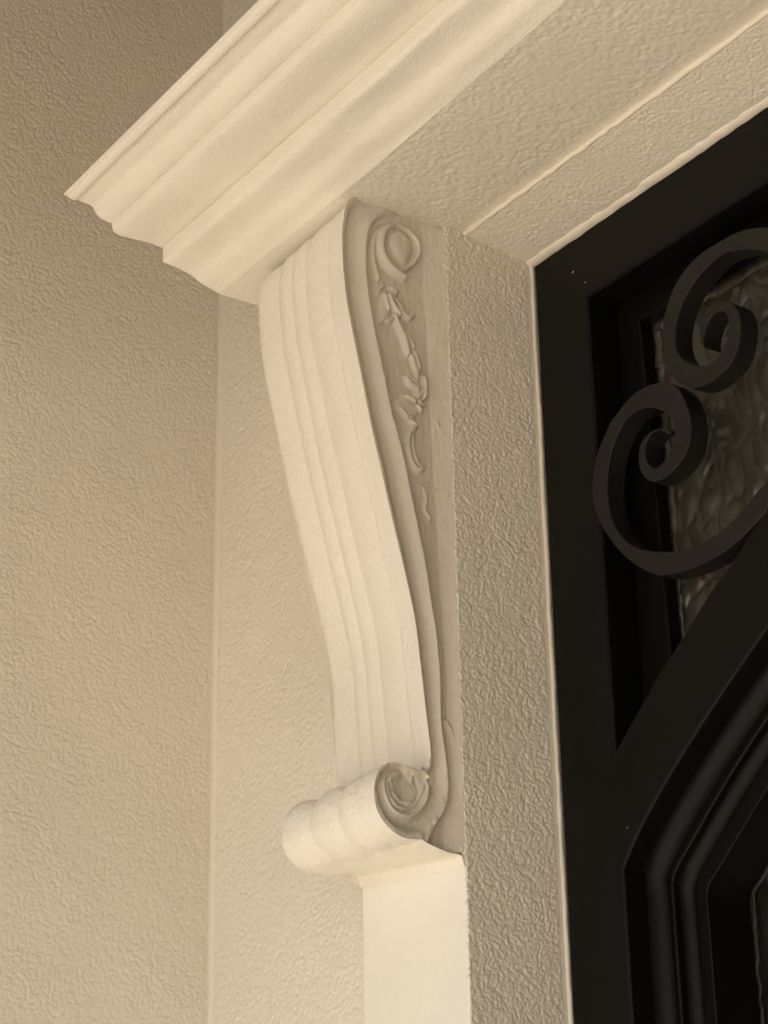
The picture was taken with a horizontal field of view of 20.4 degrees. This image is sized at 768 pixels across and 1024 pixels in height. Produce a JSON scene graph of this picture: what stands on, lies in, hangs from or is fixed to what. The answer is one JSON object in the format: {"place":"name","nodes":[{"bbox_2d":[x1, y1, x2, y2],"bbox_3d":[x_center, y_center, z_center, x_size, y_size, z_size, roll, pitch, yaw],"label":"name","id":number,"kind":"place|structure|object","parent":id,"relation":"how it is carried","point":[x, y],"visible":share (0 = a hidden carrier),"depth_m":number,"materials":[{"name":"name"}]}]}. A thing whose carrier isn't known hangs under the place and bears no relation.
{"place":"outdoors","nodes":[
{"label":"outdoors","id":0,"kind":"place"},
{"label":"ground","id":1,"kind":"structure","parent":0,"visible":0},
{"bbox_2d":[0,0,222,1023],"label":"side wall","id":2,"kind":"structure","parent":1,"relation":"on","point":[108,366],"depth_m":2.83,"materials":[{"name":"beige paint"}]},
{"bbox_2d":[206,0,364,1023],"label":"door wall","id":3,"kind":"structure","parent":1,"relation":"on","point":[285,938],"depth_m":2.71,"materials":[{"name":"beige paint"}]},
{"bbox_2d":[363,843,470,1023],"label":"pilaster","id":4,"kind":"object","parent":1,"relation":"on","point":[416,959],"visible":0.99,"depth_m":2.26,"materials":[{"name":"beige paint"}]},
{"bbox_2d":[339,0,767,1023],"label":"door surround","id":5,"kind":"object","parent":1,"relation":"on","point":[551,134],"visible":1,"depth_m":2.34,"materials":[{"name":"beige paint"}]},
{"bbox_2d":[63,0,566,304],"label":"cornice","id":6,"kind":"structure","parent":5,"relation":"attached to","point":[247,149],"depth_m":2.38,"materials":[{"name":"beige paint"}]},
{"bbox_2d":[258,197,464,887],"bbox_3d":[-0.019,0.034,2.424,0.190,0.781,0.197,14,-28,-32],"label":"corbel","id":7,"kind":"object","parent":5,"relation":"attached to","point":[353,318],"visible":1,"depth_m":2.39,"materials":[{"name":"beige paint"}]},
{"bbox_2d":[535,107,767,1023],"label":"door","id":8,"kind":"structure","parent":5,"relation":"attached to","point":[652,305],"depth_m":2.30,"materials":[{"name":"black metal"}]}
]}

